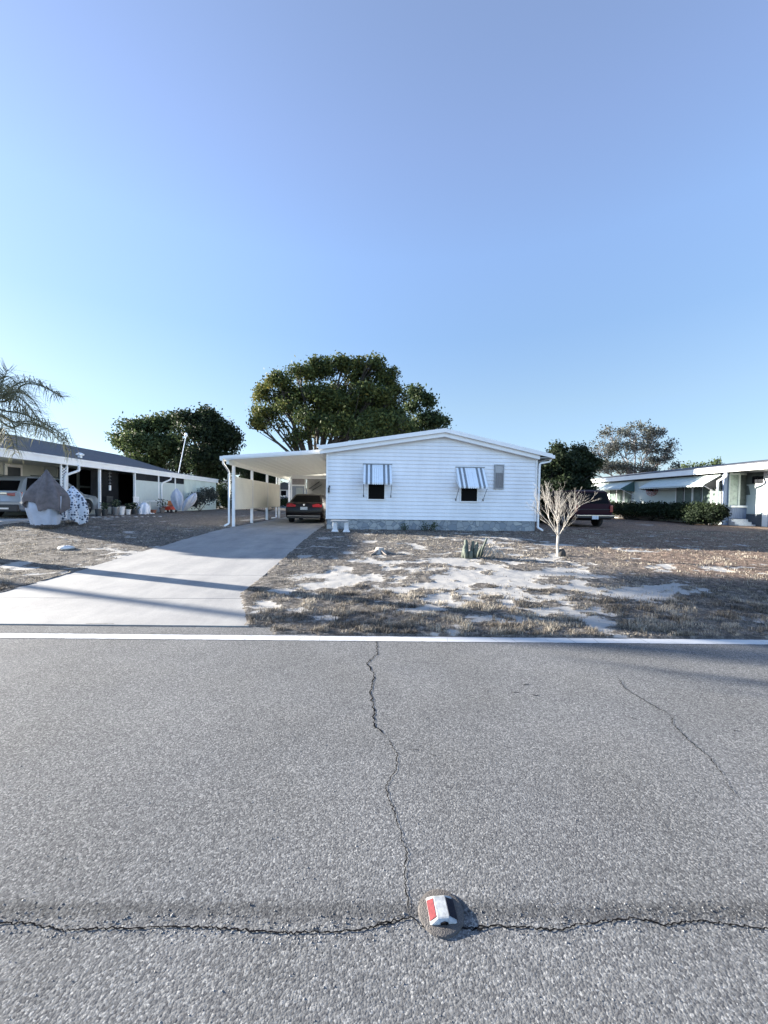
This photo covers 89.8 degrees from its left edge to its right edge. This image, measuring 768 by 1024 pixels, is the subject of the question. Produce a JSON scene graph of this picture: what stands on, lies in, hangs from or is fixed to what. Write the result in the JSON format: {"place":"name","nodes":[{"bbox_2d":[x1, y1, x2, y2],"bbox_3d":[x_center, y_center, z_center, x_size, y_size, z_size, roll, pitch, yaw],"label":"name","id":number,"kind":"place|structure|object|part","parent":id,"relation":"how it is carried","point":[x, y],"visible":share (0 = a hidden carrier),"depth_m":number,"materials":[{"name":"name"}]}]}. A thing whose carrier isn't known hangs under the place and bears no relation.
{"place":"outdoors","nodes":[
{"label":"outdoors","id":0,"kind":"place"},
{"bbox_2d":[0,625,316,634],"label":"road apron","id":1,"kind":"object","parent":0,"point":[131,629],"visible":0.57,"depth_m":4.38,"materials":[{"name":"concrete"}]},
{"bbox_2d":[0,517,326,626],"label":"driveway","id":2,"kind":"structure","parent":0,"point":[205,580],"depth_m":6.35,"materials":[{"name":"concrete"}]},
{"bbox_2d":[286,494,326,521],"bbox_3d":[-3.994,-0.252,21.036,2.140,1.482,4.653,1,2,-2],"label":"sedan","id":3,"kind":"object","parent":2,"relation":"on","point":[308,506],"visible":0.84,"depth_m":18.84,"materials":[{"name":"black paint"}]},
{"bbox_3d":[-3.933,-0.669,19.691,1.467,0.362,0.677,1,2,-2],"label":"rear window","id":4,"kind":"part","parent":3,"relation":"part of","materials":[{"name":"black glass"}]},
{"bbox_2d":[290,475,325,500],"bbox_3d":[-4.448,-1.010,25.570,3.410,2.759,0.401,1,2,-2],"label":"screen room","id":5,"kind":"object","parent":2,"relation":"on","point":[298,483],"visible":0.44,"depth_m":25.34,"materials":[{"name":"grey glass"}]},
{"bbox_2d":[292,486,303,497],"bbox_3d":[-5.647,-0.692,25.362,0.765,2.021,0.035,1,2,-2],"label":"door","id":6,"kind":"structure","parent":5,"relation":"in","point":[295,489],"depth_m":25.33,"materials":[{"name":"white glass"}]},
{"bbox_2d":[0,632,767,1023],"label":"road","id":7,"kind":"structure","parent":0,"point":[302,716],"depth_m":1.76,"materials":[{"name":"grey asphalt"}]},
{"bbox_2d":[0,892,766,948],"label":"joint aggregate","id":8,"kind":"object","parent":7,"relation":"on","point":[566,942],"visible":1,"depth_m":1.36,"materials":[{"name":"grey gravel"}]},
{"bbox_2d":[1,679,765,938],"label":"road pits","id":9,"kind":"object","parent":7,"relation":"on","point":[411,903],"visible":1,"depth_m":1.38,"materials":[{"name":"black asphalt"}]},
{"bbox_2d":[0,633,767,643],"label":"road edge line","id":10,"kind":"object","parent":7,"relation":"on","point":[339,638],"visible":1,"depth_m":4.19,"materials":[{"name":"paint"}]},
{"bbox_2d":[0,641,767,934],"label":"road cracks","id":11,"kind":"object","parent":7,"relation":"on","point":[377,924],"visible":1,"depth_m":1.36,"materials":[{"name":"black asphalt"}]},
{"bbox_2d":[418,889,463,938],"bbox_3d":[0.209,1.452,1.405,0.167,0.026,0.167,1,2,-2],"label":"road marker","id":12,"kind":"object","parent":7,"relation":"on","point":[441,913],"visible":1,"depth_m":1.39,"materials":[{"name":"white plastic"}]},
{"bbox_2d":[0,506,767,638],"bbox_3d":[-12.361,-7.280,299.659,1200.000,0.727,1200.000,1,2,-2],"label":"ground","id":13,"kind":"structure","parent":0,"point":[515,574],"depth_m":8.00,"materials":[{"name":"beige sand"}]},
{"bbox_2d":[0,358,81,463],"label":"palm tree","id":14,"kind":"object","parent":13,"relation":"on","point":[12,392],"visible":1,"depth_m":8.18,"materials":[{"name":"green plant"}]},
{"bbox_2d":[22,470,70,524],"bbox_3d":[-11.336,-0.497,12.860,1.333,1.851,0.978,1,2,-2],"label":"covered plant","id":15,"kind":"object","parent":13,"relation":"on","point":[46,499],"visible":1,"depth_m":12.60,"materials":[{"name":"grey fabric"}]},
{"bbox_2d":[0,475,97,515],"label":"silver suv","id":16,"kind":"object","parent":13,"relation":"on","point":[13,489],"visible":0.22,"depth_m":14.87,"materials":[{"name":"paint"}]},
{"bbox_3d":[-14.807,-1.028,14.834,1.527,0.400,0.277,1,2,-2],"label":"rear window","id":17,"kind":"part","parent":16,"relation":"part of","materials":[{"name":"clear glass"}]},
{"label":"side window","id":18,"kind":"part","parent":16,"relation":"part of","materials":[{"name":"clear glass"}]},
{"bbox_2d":[61,511,67,519],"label":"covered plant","id":19,"kind":"object","parent":13,"relation":"on","point":[63,515],"visible":0.2,"depth_m":13.41,"materials":[{"name":"fabric"}]},
{"bbox_2d":[61,486,88,524],"bbox_3d":[-11.421,-0.250,14.141,0.861,1.418,0.792,2,2,33],"label":"covered plant","id":20,"kind":"object","parent":13,"relation":"on","point":[78,511],"visible":0.72,"depth_m":14.03,"materials":[{"name":"fabric"}]},
{"bbox_2d":[94,509,101,515],"bbox_3d":[-13.148,0.035,17.714,0.286,0.360,0.279,1,2,-2],"label":"plant pot","id":21,"kind":"object","parent":13,"relation":"on","point":[97,512],"visible":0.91,"depth_m":17.63,"materials":[{"name":"ceramic"}]},
{"bbox_2d":[100,502,109,515],"bbox_3d":[-13.146,-0.132,18.157,0.449,0.670,0.390,2,2,31],"label":"plant pot","id":22,"kind":"object","parent":13,"relation":"on","point":[104,511],"visible":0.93,"depth_m":18.09,"materials":[{"name":"metal"}]},
{"bbox_2d":[0,435,218,524],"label":"neighbour house","id":23,"kind":"structure","parent":13,"relation":"on","point":[130,478],"depth_m":20.17,"materials":[{"name":"concrete"}]},
{"bbox_2d":[4,464,22,475],"bbox_3d":[-16.550,-1.781,17.206,0.075,0.673,0.855,1,2,-2],"label":"window","id":24,"kind":"structure","parent":23,"relation":"in","point":[9,469],"depth_m":17.16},
{"bbox_2d":[178,433,187,473],"bbox_3d":[-13.804,-4.032,26.321,0.300,2.955,1.270,1,2,-2],"label":"lamp pole","id":25,"kind":"object","parent":23,"relation":"on","point":[185,434],"visible":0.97,"depth_m":26.41,"materials":[{"name":"grey metal"}]},
{"bbox_2d":[106,496,117,513],"bbox_3d":[-13.986,-0.332,19.916,0.480,0.952,0.540,1,2,-2],"label":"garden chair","id":26,"kind":"object","parent":13,"relation":"on","point":[109,499],"visible":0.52,"depth_m":19.88,"materials":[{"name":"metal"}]},
{"bbox_2d":[110,499,120,514],"bbox_3d":[-13.183,-0.230,18.941,0.509,0.822,0.471,2,2,39],"label":"plant pot","id":27,"kind":"object","parent":13,"relation":"on","point":[115,509],"visible":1,"depth_m":18.87,"materials":[{"name":"grey metal"}]},
{"bbox_2d":[118,506,125,514],"bbox_3d":[-13.111,-0.051,19.241,0.330,0.450,0.322,1,2,-2],"label":"plant pot","id":28,"kind":"object","parent":13,"relation":"on","point":[122,510],"visible":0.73,"depth_m":19.15,"materials":[{"name":"white concrete"}]},
{"bbox_2d":[125,503,131,514],"bbox_3d":[-13.083,-0.140,19.652,0.409,0.606,0.340,2,2,37],"label":"plant pot","id":29,"kind":"object","parent":13,"relation":"on","point":[128,509],"visible":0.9,"depth_m":19.61,"materials":[{"name":"white concrete"}]},
{"bbox_2d":[130,502,139,513],"bbox_3d":[-13.090,-0.195,20.202,0.451,0.684,0.479,1,2,-2],"label":"plant pot","id":30,"kind":"object","parent":13,"relation":"on","point":[134,509],"visible":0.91,"depth_m":20.15,"materials":[{"name":"ceramic"}]},
{"bbox_2d":[133,497,146,506],"bbox_3d":[-13.170,-0.344,20.761,0.480,0.952,0.540,1,2,-2],"label":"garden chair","id":31,"kind":"object","parent":13,"relation":"on","point":[136,500],"visible":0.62,"depth_m":20.68,"materials":[{"name":"white plastic"}]},
{"bbox_2d":[137,502,149,514],"bbox_3d":[-13.052,-0.197,20.752,0.754,0.659,0.613,1,2,-2],"label":"cloth bundle","id":32,"kind":"object","parent":13,"relation":"on","point":[144,508],"visible":0.88,"depth_m":20.58,"materials":[{"name":"white fabric"}]},
{"bbox_2d":[105,409,190,470],"bbox_3d":[-24.275,-5.624,40.618,10.264,10.646,7.471,1,2,-2],"label":"round tree","id":33,"kind":"object","parent":13,"relation":"on","point":[146,440],"visible":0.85,"depth_m":39.24,"materials":[{"name":"green plant"}]},
{"bbox_2d":[156,498,167,512],"bbox_3d":[-13.215,-0.373,22.927,0.664,0.886,0.640,2,2,33],"label":"plant pot","id":34,"kind":"object","parent":13,"relation":"on","point":[162,509],"visible":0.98,"depth_m":22.85,"materials":[{"name":"grey ceramic"}]},
{"bbox_2d":[164,501,176,512],"bbox_3d":[-13.138,-0.329,23.597,0.560,0.718,0.945,1,2,-2],"label":"toy wagon","id":35,"kind":"object","parent":13,"relation":"on","point":[170,507],"visible":0.66,"depth_m":23.46,"materials":[{"name":"red plastic"}]},
{"bbox_2d":[171,488,182,510],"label":"covered plant","id":36,"kind":"object","parent":13,"relation":"on","point":[176,498],"visible":1,"depth_m":22.87,"materials":[{"name":"white fabric"}]},
{"bbox_2d":[182,493,196,510],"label":"covered plant","id":37,"kind":"object","parent":13,"relation":"on","point":[189,501],"visible":1,"depth_m":22.43,"materials":[{"name":"white fabric"}]},
{"bbox_2d":[186,486,219,510],"bbox_3d":[-12.966,-0.978,27.666,1.509,1.909,4.218,1,2,-2],"label":"grey shrub","id":38,"kind":"object","parent":13,"relation":"on","point":[204,494],"visible":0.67,"depth_m":27.93,"materials":[{"name":"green plant"}]},
{"bbox_2d":[165,402,250,486],"bbox_3d":[-16.926,-5.287,36.266,8.286,10.419,6.657,1,2,-2],"label":"round tree","id":39,"kind":"object","parent":13,"relation":"on","point":[213,429],"visible":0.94,"depth_m":35.90,"materials":[{"name":"green plant"}]},
{"bbox_2d":[216,480,231,508],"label":"bush","id":40,"kind":"object","parent":13,"relation":"on","point":[223,497],"visible":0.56,"depth_m":33.07,"materials":[{"name":"green plant"}]},
{"bbox_2d":[216,480,231,505],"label":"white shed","id":41,"kind":"structure","parent":13,"relation":"on","point":[226,486],"depth_m":49.15,"materials":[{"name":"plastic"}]},
{"bbox_2d":[235,470,280,483],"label":"tree","id":42,"kind":"object","parent":13,"relation":"on","point":[257,476],"visible":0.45,"depth_m":46.42,"materials":[{"name":"plant"}]},
{"bbox_2d":[246,495,287,511],"bbox_3d":[-10.351,-0.734,33.607,5.978,1.649,1.770,1,2,-2],"label":"hedge","id":43,"kind":"object","parent":13,"relation":"on","point":[283,501],"visible":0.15,"depth_m":33.42,"materials":[{"name":"green plant"}]},
{"bbox_2d":[220,450,325,526],"bbox_3d":[-4.654,-1.089,21.229,4.224,3.190,12.150,1,2,-2],"label":"carport","id":44,"kind":"object","parent":13,"relation":"on","point":[251,494],"visible":0.96,"depth_m":17.85,"materials":[{"name":"beige metal"}]},
{"bbox_2d":[280,482,306,507],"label":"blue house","id":45,"kind":"structure","parent":13,"relation":"on","point":[284,489],"depth_m":45.39,"materials":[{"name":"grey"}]},
{"bbox_2d":[280,490,287,496],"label":"window","id":46,"kind":"structure","parent":45,"relation":"in","point":[282,492],"depth_m":45.39,"materials":[{"name":"black glass"}]},
{"bbox_2d":[245,350,420,479],"bbox_3d":[-4.630,-7.437,36.951,16.848,15.320,12.013,1,2,-2],"label":"oak tree","id":47,"kind":"object","parent":13,"relation":"on","point":[365,406],"visible":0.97,"depth_m":35.10,"materials":[{"name":"green plant"}]},
{"bbox_2d":[331,520,349,531],"bbox_3d":[-1.607,0.521,14.266,0.698,0.440,0.280,1,2,-2],"label":"concrete bench","id":48,"kind":"object","parent":13,"relation":"on","point":[346,527],"visible":0.94,"depth_m":14.18,"materials":[{"name":"white concrete"}]},
{"bbox_2d":[368,547,391,554],"bbox_3d":[-0.092,0.989,9.751,0.692,0.185,0.682,1,2,-2],"label":"tree stump","id":49,"kind":"object","parent":13,"relation":"on","point":[379,550],"visible":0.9,"depth_m":9.63,"materials":[{"name":"white wood"}]},
{"bbox_2d":[0,516,767,594],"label":"dry grass lawn","id":50,"kind":"structure","parent":13,"relation":"on","point":[705,561],"depth_m":10.64,"materials":[{"name":"brown plant"}]},
{"bbox_2d":[57,545,75,548],"bbox_3d":[-7.946,0.897,9.647,0.374,0.162,0.248,1,2,19],"label":"sand mound","id":51,"kind":"object","parent":50,"relation":"on","point":[66,547],"visible":0.72,"depth_m":9.56,"materials":[{"name":"white sand"}]},
{"bbox_2d":[399,522,408,529],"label":"weed","id":52,"kind":"object","parent":13,"relation":"on","point":[404,528],"visible":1,"depth_m":15.06,"materials":[{"name":"green plant"}]},
{"bbox_2d":[401,382,452,431],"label":"oak tree","id":53,"kind":"object","parent":13,"relation":"on","point":[429,420],"visible":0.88,"depth_m":43.25,"materials":[{"name":"green plant"}]},
{"bbox_2d":[420,521,437,530],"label":"weed","id":54,"kind":"object","parent":13,"relation":"on","point":[433,526],"visible":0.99,"depth_m":15.06,"materials":[{"name":"green plant"}]},
{"bbox_2d":[317,428,554,531],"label":"house","id":55,"kind":"structure","parent":13,"relation":"on","point":[445,479],"depth_m":15.33,"materials":[{"name":"white"}]},
{"bbox_2d":[367,467,385,499],"bbox_3d":[-0.296,-1.119,15.248,0.721,1.305,0.075,1,2,-2],"label":"window","id":56,"kind":"structure","parent":55,"relation":"in","point":[374,492],"depth_m":15.23,"materials":[{"name":"black glass"}]},
{"bbox_2d":[460,471,477,501],"bbox_3d":[3.405,-1.035,15.403,0.735,1.298,0.075,1,2,-2],"label":"window","id":57,"kind":"structure","parent":55,"relation":"in","point":[466,494],"depth_m":15.39,"materials":[{"name":"black glass"}]},
{"bbox_2d":[494,464,503,488],"bbox_3d":[4.608,-1.411,15.442,0.392,0.981,0.075,1,2,-2],"label":"window","id":58,"kind":"structure","parent":55,"relation":"in","point":[498,468],"depth_m":15.42,"materials":[{"name":"grey glass"}]},
{"bbox_2d":[461,537,504,558],"bbox_3d":[2.412,0.882,9.355,1.075,0.531,0.314,1,2,-2],"label":"cactus clump","id":59,"kind":"object","parent":13,"relation":"on","point":[473,552],"visible":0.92,"depth_m":9.32,"materials":[{"name":"green plant"}]},
{"bbox_2d":[536,489,559,524],"bbox_3d":[9.385,-0.205,21.377,2.314,2.177,2.042,2,2,39],"label":"dark bush","id":60,"kind":"object","parent":13,"relation":"on","point":[543,513],"visible":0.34,"depth_m":21.22,"materials":[{"name":"green plant"}]},
{"bbox_2d":[558,549,565,556],"bbox_3d":[4.487,1.065,9.738,0.199,0.293,0.153,1,2,-2],"label":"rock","id":61,"kind":"object","parent":13,"relation":"on","point":[562,552],"visible":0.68,"depth_m":9.69,"materials":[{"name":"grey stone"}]},
{"bbox_2d":[526,482,599,555],"bbox_3d":[4.337,0.188,9.617,1.713,1.989,1.564,1,2,-2],"label":"bare tree","id":62,"kind":"object","parent":13,"relation":"on","point":[557,519],"visible":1,"depth_m":9.72,"materials":[{"name":"beige plant"}]},
{"bbox_2d":[537,439,602,494],"bbox_3d":[13.128,-2.235,27.837,5.664,5.966,4.233,1,2,-2],"label":"evergreen tree","id":63,"kind":"object","parent":13,"relation":"on","point":[573,471],"visible":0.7,"depth_m":26.93,"materials":[{"name":"green plant"}]},
{"bbox_2d":[536,490,614,525],"bbox_3d":[10.084,-0.221,21.142,1.946,1.872,5.304,1,2,-2],"label":"parked suv","id":64,"kind":"object","parent":13,"relation":"on","point":[597,512],"visible":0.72,"depth_m":18.81,"materials":[{"name":"paint"}]},
{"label":"side window","id":65,"kind":"part","parent":64,"relation":"part of","materials":[{"name":"black glass"}]},
{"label":"side window","id":66,"kind":"part","parent":64,"relation":"part of","materials":[{"name":"black glass"}]},
{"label":"side window","id":67,"kind":"part","parent":64,"relation":"part of","materials":[{"name":"black glass"}]},
{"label":"rear window","id":68,"kind":"part","parent":64,"relation":"part of","materials":[{"name":"black glass"}]},
{"bbox_2d":[565,440,608,469],"bbox_3d":[20.782,-3.557,40.380,3.971,8.003,4.292,0,2,-35],"label":"pine tree","id":69,"kind":"object","parent":13,"relation":"on","point":[593,459],"visible":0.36,"depth_m":39.94,"materials":[{"name":"green plant"}]},
{"bbox_2d":[589,418,682,476],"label":"sparse tree","id":70,"kind":"object","parent":13,"relation":"on","point":[649,437],"visible":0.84,"depth_m":46.63,"materials":[{"name":"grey plant"}]},
{"bbox_2d":[610,498,711,520],"bbox_3d":[19.082,-0.239,30.073,2.183,1.772,15.282,1,2,-2],"label":"hedge","id":71,"kind":"object","parent":13,"relation":"on","point":[634,510],"visible":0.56,"depth_m":27.10,"materials":[{"name":"green plant"}]},
{"bbox_2d":[592,460,767,526],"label":"bungalow","id":72,"kind":"object","parent":13,"relation":"on","point":[740,489],"visible":0.67,"depth_m":23.73,"materials":[{"name":"white painted metal"},{"name":"white vinyl siding"},{"name":"glass"}]},
{"bbox_2d":[609,487,631,502],"bbox_3d":[19.837,-1.411,32.377,0.070,1.538,2.941,1,2,-2],"label":"window","id":73,"kind":"structure","parent":72,"relation":"in","point":[615,495],"depth_m":32.28,"materials":[{"name":"glass"}]},
{"bbox_2d":[646,489,657,495],"bbox_3d":[19.993,-1.593,28.758,0.040,0.840,1.200,1,2,-2],"label":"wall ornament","id":74,"kind":"object","parent":72,"relation":"attached to","point":[655,490],"depth_m":28.56,"materials":[{"name":"black metal"}]},
{"bbox_2d":[675,480,722,504],"bbox_3d":[20.150,-1.166,24.774,0.070,1.593,3.494,1,2,-2],"label":"window","id":75,"kind":"structure","parent":72,"relation":"in","point":[692,493],"depth_m":24.73,"materials":[{"name":"glass"}]},
{"bbox_2d":[675,456,721,468],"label":"distant tree","id":76,"kind":"object","parent":13,"relation":"on","point":[717,461],"visible":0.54,"depth_m":61.75,"materials":[{"name":"green plant"}]},
{"bbox_2d":[680,502,732,525],"bbox_3d":[18.777,0.222,22.493,2.194,1.743,2.091,1,2,-2],"label":"round shrub","id":77,"kind":"object","parent":13,"relation":"on","point":[710,514],"visible":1,"depth_m":22.28,"materials":[{"name":"green plant"}]},
{"bbox_2d":[0,0,767,487],"label":"sky","id":78,"kind":"structure","parent":0,"point":[551,216],"materials":[{"name":"blue"}]}
]}

